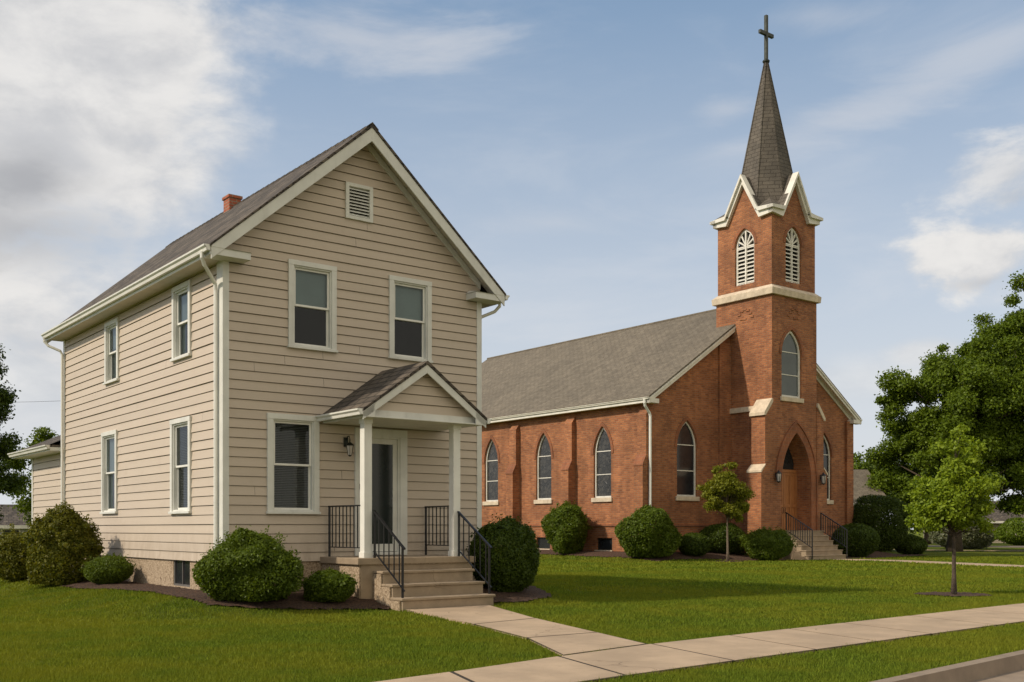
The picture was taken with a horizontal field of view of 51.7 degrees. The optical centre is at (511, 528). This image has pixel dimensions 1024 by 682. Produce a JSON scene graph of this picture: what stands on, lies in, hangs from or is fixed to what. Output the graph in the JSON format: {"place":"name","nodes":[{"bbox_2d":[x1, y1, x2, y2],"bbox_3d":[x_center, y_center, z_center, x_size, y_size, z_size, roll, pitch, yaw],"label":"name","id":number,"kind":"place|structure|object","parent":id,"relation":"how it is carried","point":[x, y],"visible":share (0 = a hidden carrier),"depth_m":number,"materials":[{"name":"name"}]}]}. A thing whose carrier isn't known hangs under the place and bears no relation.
{"place":"outdoors","nodes":[
{"label":"outdoors","id":0,"kind":"place"},
{"bbox_2d":[0,504,31,533],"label":"house","id":1,"kind":"structure","parent":0,"point":[11,516],"depth_m":75.63,"materials":[{"name":"grey"}]},
{"bbox_2d":[2,529,19,532],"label":"window","id":2,"kind":"structure","parent":1,"relation":"in","point":[6,530],"depth_m":74.90,"materials":[{"name":"black glass"}]},
{"bbox_2d":[0,530,1023,681],"bbox_3d":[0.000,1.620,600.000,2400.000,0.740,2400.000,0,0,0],"label":"ground","id":3,"kind":"structure","parent":0,"point":[935,551],"depth_m":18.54,"materials":[{"name":"green plant"}]},
{"bbox_2d":[0,343,27,523],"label":"tree","id":4,"kind":"object","parent":3,"relation":"on","point":[9,483],"visible":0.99,"depth_m":46.15,"materials":[{"name":"green plant"}]},
{"bbox_2d":[0,523,29,580],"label":"shrub","id":5,"kind":"object","parent":3,"relation":"on","point":[13,568],"visible":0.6,"depth_m":26.78,"materials":[{"name":"green plant"}]},
{"bbox_2d":[1,427,58,529],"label":"tree","id":6,"kind":"object","parent":3,"relation":"on","point":[42,433],"visible":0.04,"depth_m":50.63,"materials":[{"name":"green plant"}]},
{"bbox_2d":[60,580,389,609],"bbox_3d":[-7.065,1.350,22.641,11.031,0.284,3.323,0,0,45],"label":"mulch bed","id":7,"kind":"object","parent":3,"relation":"on","point":[296,600],"visible":0.54,"depth_m":19.69,"materials":[{"name":"brown soil"}]},
{"bbox_2d":[20,501,104,584],"bbox_3d":[-10.491,0.344,24.753,1.920,2.033,1.849,0,0,0],"label":"shrub","id":8,"kind":"object","parent":7,"relation":"on","point":[75,538],"visible":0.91,"depth_m":24.25,"materials":[{"name":"green plant"}]},
{"bbox_2d":[77,552,137,583],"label":"shrub","id":9,"kind":"object","parent":7,"relation":"on","point":[104,569],"visible":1,"depth_m":23.32,"materials":[{"name":"green plant"}]},
{"bbox_2d":[192,524,303,601],"bbox_3d":[-4.719,0.648,19.119,2.031,1.453,1.872,0,0,0],"label":"shrub","id":10,"kind":"object","parent":7,"relation":"on","point":[270,566],"visible":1,"depth_m":18.63,"materials":[{"name":"green plant"}]},
{"bbox_2d":[300,567,357,601],"bbox_3d":[-3.429,1.074,19.749,1.137,0.728,1.141,0,0,0],"label":"shrub","id":11,"kind":"object","parent":7,"relation":"on","point":[330,585],"visible":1,"depth_m":19.45,"materials":[{"name":"green plant"}]},
{"bbox_2d":[7,122,509,610],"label":"house","id":12,"kind":"structure","parent":3,"relation":"on","point":[294,357],"depth_m":21.83,"materials":[{"name":"beige"}]},
{"bbox_2d":[99,430,118,513],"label":"window","id":13,"kind":"structure","parent":12,"relation":"in","point":[109,441],"depth_m":25.87,"materials":[{"name":"white paint"}]},
{"bbox_2d":[103,317,120,384],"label":"window","id":14,"kind":"structure","parent":12,"relation":"in","point":[111,328],"depth_m":25.67,"materials":[{"name":"white paint"}]},
{"bbox_2d":[168,416,192,513],"bbox_3d":[-6.787,-1.295,21.820,0.216,1.970,1.160,0,0,-38],"label":"window","id":15,"kind":"structure","parent":12,"relation":"in","point":[175,424],"depth_m":22.12,"materials":[{"name":"white paint"}]},
{"bbox_2d":[170,279,192,361],"bbox_3d":[-6.751,-4.260,21.784,0.228,1.540,1.060,0,0,-38],"label":"window","id":16,"kind":"structure","parent":12,"relation":"in","point":[181,293],"depth_m":22.04,"materials":[{"name":"white paint"}]},
{"bbox_2d":[174,560,189,586],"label":"basement window","id":17,"kind":"structure","parent":12,"relation":"in","point":[181,568],"depth_m":21.89,"materials":[{"name":"grey glass"}]},
{"bbox_2d":[266,413,320,513],"bbox_3d":[-4.362,-1.275,20.991,1.160,1.970,0.216,0,0,-38],"label":"window","id":18,"kind":"structure","parent":12,"relation":"in","point":[313,466],"depth_m":21.07,"materials":[{"name":"white paint"}]},
{"bbox_2d":[286,259,337,352],"bbox_3d":[-4.027,-4.455,21.245,1.100,1.750,0.208,0,0,-38],"label":"window","id":19,"kind":"structure","parent":12,"relation":"in","point":[311,285],"depth_m":21.31,"materials":[{"name":"white paint"}]},
{"bbox_2d":[354,427,406,555],"bbox_3d":[-2.773,-0.765,22.222,1.260,2.650,0.200,0,0,-38],"label":"door","id":20,"kind":"structure","parent":12,"relation":"in","point":[389,447],"depth_m":22.33,"materials":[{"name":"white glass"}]},
{"bbox_2d":[388,275,432,362],"bbox_3d":[-2.201,-4.470,22.660,1.100,1.760,0.208,0,0,-38],"label":"window","id":21,"kind":"structure","parent":12,"relation":"in","point":[410,300],"depth_m":22.75,"materials":[{"name":"white paint"}]},
{"bbox_2d":[483,586,550,602],"bbox_3d":[-0.280,1.351,22.770,2.330,0.285,2.663,0,0,-34],"label":"mulch bed","id":22,"kind":"object","parent":3,"relation":"on","point":[531,593],"visible":0.37,"depth_m":22.22,"materials":[{"name":"brown soil"}]},
{"bbox_2d":[466,513,540,591],"bbox_3d":[-0.185,0.538,22.635,1.630,1.780,1.708,0,0,0],"label":"shrub","id":23,"kind":"object","parent":22,"relation":"on","point":[513,541],"visible":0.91,"depth_m":22.21,"materials":[{"name":"green plant"}]},
{"bbox_2d":[407,605,644,655],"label":"front walk","id":24,"kind":"structure","parent":3,"relation":"on","point":[562,642],"depth_m":15.84,"materials":[{"name":"concrete"}]},
{"bbox_2d":[461,616,645,654],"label":"joint soil","id":25,"kind":"structure","parent":24,"relation":"on","point":[556,635],"depth_m":14.56,"materials":[{"name":"brown soil"}]},
{"bbox_2d":[538,550,788,560],"bbox_3d":[5.377,1.419,57.165,18.017,0.422,7.421,0,0,29],"label":"mulch bed","id":26,"kind":"object","parent":3,"relation":"on","point":[708,555],"visible":0.49,"depth_m":55.27,"materials":[{"name":"brown soil"}]},
{"bbox_2d":[541,499,592,554],"bbox_3d":[3.048,-0.094,58.002,2.977,3.043,2.932,0,0,0],"label":"shrub","id":27,"kind":"object","parent":26,"relation":"on","point":[564,532],"visible":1,"depth_m":57.28,"materials":[{"name":"green plant"}]},
{"bbox_2d":[614,504,681,557],"bbox_3d":[6.864,0.126,53.227,3.130,2.757,3.413,0,0,30],"label":"shrub","id":28,"kind":"object","parent":26,"relation":"on","point":[662,537],"visible":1,"depth_m":52.22,"materials":[{"name":"green plant"}]},
{"bbox_2d":[678,532,711,555],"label":"shrub","id":29,"kind":"object","parent":26,"relation":"on","point":[699,544],"visible":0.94,"depth_m":54.01,"materials":[{"name":"green plant"}]},
{"bbox_2d":[699,522,745,552],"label":"shrub","id":30,"kind":"object","parent":26,"relation":"on","point":[718,538],"visible":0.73,"depth_m":56.11,"materials":[{"name":"green plant"}]},
{"bbox_2d":[739,526,797,560],"bbox_3d":[13.163,0.769,54.310,2.982,1.896,2.988,0,0,0],"label":"shrub","id":31,"kind":"object","parent":26,"relation":"on","point":[762,543],"visible":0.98,"depth_m":53.55,"materials":[{"name":"green plant"}]},
{"bbox_2d":[482,15,861,559],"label":"church","id":32,"kind":"structure","parent":3,"relation":"on","point":[608,431],"depth_m":58.29,"materials":[{"name":"red brick"}]},
{"bbox_2d":[482,435,499,505],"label":"window","id":33,"kind":"structure","parent":32,"relation":"in","point":[493,457],"depth_m":66.11,"materials":[{"name":"grey glass"}]},
{"bbox_2d":[534,429,552,503],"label":"window","id":34,"kind":"structure","parent":32,"relation":"in","point":[545,451],"depth_m":62.08,"materials":[{"name":"grey glass"}]},
{"bbox_2d":[538,537,550,549],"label":"basement window","id":35,"kind":"structure","parent":32,"relation":"in","point":[542,542],"depth_m":62.11,"materials":[{"name":"black glass"}]},
{"bbox_2d":[591,422,613,501],"bbox_3d":[4.984,-3.656,57.921,0.290,4.393,1.800,0,0,-38],"label":"window","id":36,"kind":"structure","parent":32,"relation":"in","point":[604,448],"depth_m":58.06,"materials":[{"name":"grey glass"}]},
{"bbox_2d":[594,538,612,550],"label":"basement window","id":37,"kind":"structure","parent":32,"relation":"in","point":[604,544],"depth_m":57.89,"materials":[{"name":"black glass"}]},
{"bbox_2d":[674,416,699,500],"bbox_3d":[9.360,-3.763,56.738,1.950,4.545,0.290,0,0,-38],"label":"window","id":38,"kind":"structure","parent":32,"relation":"in","point":[684,438],"depth_m":56.85,"materials":[{"name":"glass"}]},
{"bbox_2d":[732,225,756,285],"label":"belfry window","id":39,"kind":"structure","parent":32,"relation":"in","point":[747,243],"depth_m":58.13,"materials":[{"name":"white wood"}]},
{"bbox_2d":[782,473,783,529],"bbox_3d":[14.534,-1.510,58.088,1.150,3.180,0.173,0,0,-38],"label":"door","id":40,"kind":"structure","parent":32,"relation":"in","point":[782,473],"depth_m":58.39,"materials":[{"name":"brown wood"}]},
{"bbox_2d":[783,473,796,529],"bbox_3d":[15.458,-1.510,58.799,1.150,3.180,0.173,0,0,-38],"label":"door","id":41,"kind":"structure","parent":32,"relation":"in","point":[789,479],"depth_m":58.82,"materials":[{"name":"brown wood"}]},
{"bbox_2d":[779,326,803,402],"bbox_3d":[15.180,-8.959,57.552,2.120,4.139,0.290,0,0,-38],"label":"window","id":42,"kind":"structure","parent":32,"relation":"in","point":[789,348],"depth_m":57.71,"materials":[{"name":"glass"}]},
{"bbox_2d":[783,223,803,283],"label":"belfry window","id":43,"kind":"structure","parent":32,"relation":"in","point":[790,241],"depth_m":57.86,"materials":[{"name":"white wood"}]},
{"bbox_2d":[824,430,833,503],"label":"window","id":44,"kind":"structure","parent":32,"relation":"in","point":[826,448],"depth_m":64.50,"materials":[{"name":"glass"}]},
{"bbox_2d":[853,469,885,531],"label":"house","id":45,"kind":"structure","parent":3,"relation":"on","point":[860,478],"depth_m":74.56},
{"bbox_2d":[853,452,893,474],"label":"tree","id":46,"kind":"object","parent":3,"relation":"on","point":[858,461],"visible":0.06,"depth_m":94.77,"materials":[{"name":"green plant"}]},
{"bbox_2d":[848,551,921,557],"bbox_3d":[20.926,1.420,63.832,6.050,0.423,12.500,0,0,37],"label":"mulch bed","id":47,"kind":"object","parent":3,"relation":"on","point":[876,554],"visible":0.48,"depth_m":63.22,"materials":[{"name":"brown soil"}]},
{"bbox_2d":[831,523,880,556],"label":"shrub","id":48,"kind":"object","parent":47,"relation":"on","point":[866,546],"visible":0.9,"depth_m":60.09,"materials":[{"name":"green plant"}]},
{"bbox_2d":[852,494,910,551],"bbox_3d":[22.804,-0.348,65.690,3.664,3.698,3.817,0,0,0],"label":"shrub","id":49,"kind":"object","parent":47,"relation":"on","point":[888,512],"visible":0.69,"depth_m":64.67,"materials":[{"name":"green plant"}]},
{"bbox_2d":[895,533,927,553],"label":"shrub","id":50,"kind":"object","parent":47,"relation":"on","point":[912,544],"visible":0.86,"depth_m":66.33,"materials":[{"name":"green plant"}]},
{"bbox_2d":[828,559,1023,566],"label":"church walk","id":51,"kind":"structure","parent":3,"relation":"on","point":[983,564],"depth_m":50.67,"materials":[{"name":"concrete"}]},
{"bbox_2d":[861,458,1000,543],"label":"tree","id":52,"kind":"object","parent":3,"relation":"on","point":[926,536],"visible":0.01,"depth_m":111.64,"materials":[{"name":"green plant"}]},
{"bbox_2d":[859,334,1023,551],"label":"tree","id":53,"kind":"object","parent":3,"relation":"on","point":[978,370],"visible":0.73,"depth_m":74.20,"materials":[{"name":"green plant"}]},
{"bbox_2d":[871,650,1023,681],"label":"curb","id":54,"kind":"structure","parent":3,"relation":"on","point":[977,669],"depth_m":11.66,"materials":[{"name":"concrete"}]},
{"bbox_2d":[914,591,991,595],"bbox_3d":[10.119,1.500,24.324,1.700,0.024,1.600,0,0,0],"label":"mulch bed","id":55,"kind":"object","parent":3,"relation":"on","point":[950,594],"visible":0.95,"depth_m":24.36,"materials":[{"name":"brown soil"}]},
{"bbox_2d":[903,423,1012,593],"bbox_3d":[10.173,-0.410,24.288,2.097,4.081,2.132,0,0,-25],"label":"tree","id":56,"kind":"object","parent":55,"relation":"on","point":[951,507],"visible":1,"depth_m":23.99,"materials":[{"name":"green plant"}]},
{"bbox_2d":[928,518,993,548],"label":"shrub","id":57,"kind":"object","parent":3,"relation":"on","point":[968,540],"visible":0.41,"depth_m":84.56,"materials":[{"name":"green plant"}]},
{"bbox_2d":[945,531,999,543],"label":"shrub","id":58,"kind":"object","parent":3,"relation":"on","point":[996,536],"visible":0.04,"depth_m":96.31,"materials":[{"name":"green plant"}]},
{"bbox_2d":[938,269,1023,513],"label":"tree","id":59,"kind":"object","parent":3,"relation":"on","point":[1012,325],"visible":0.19,"depth_m":78.93,"materials":[{"name":"green plant"}]},
{"bbox_2d":[995,517,1023,545],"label":"shrub","id":60,"kind":"object","parent":3,"relation":"on","point":[1005,531],"visible":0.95,"depth_m":103.29,"materials":[{"name":"green plant"}]},
{"bbox_2d":[0,0,1023,529],"label":"sky","id":61,"kind":"structure","parent":0,"point":[586,153],"materials":[{"name":"blue"}]},
{"bbox_2d":[377,603,1023,681],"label":"sidewalk","id":62,"kind":"structure","parent":0,"point":[651,658],"depth_m":13.19,"materials":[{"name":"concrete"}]},
{"bbox_2d":[893,549,1015,550],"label":"walk","id":63,"kind":"structure","parent":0,"point":[986,550],"depth_m":78.57,"materials":[{"name":"concrete"}]},
{"bbox_2d":[928,545,1023,547],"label":"street","id":64,"kind":"structure","parent":0,"point":[989,546],"depth_m":96.82,"materials":[{"name":"grey asphalt"}]},
{"bbox_2d":[982,501,1023,542],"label":"house","id":65,"kind":"structure","parent":0,"point":[998,517],"depth_m":122.31,"materials":[{"name":"beige"}]},
{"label":"street","id":66,"kind":"structure","parent":0,"visible":0},
{"bbox_2d":[972,669,1023,681],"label":"gutter pan","id":67,"kind":"object","parent":66,"relation":"on","point":[1016,676],"visible":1,"depth_m":11.85,"materials":[{"name":"concrete"}]},
{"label":"mulch bed","id":68,"kind":"structure","parent":0,"visible":0},
{"bbox_2d":[696,462,755,560],"bbox_3d":[10.618,-0.811,52.866,2.702,5.125,2.674,0,0,34],"label":"tree","id":69,"kind":"object","parent":68,"relation":"on","point":[720,490],"visible":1,"depth_m":52.45,"materials":[{"name":"green plant"}]}
]}

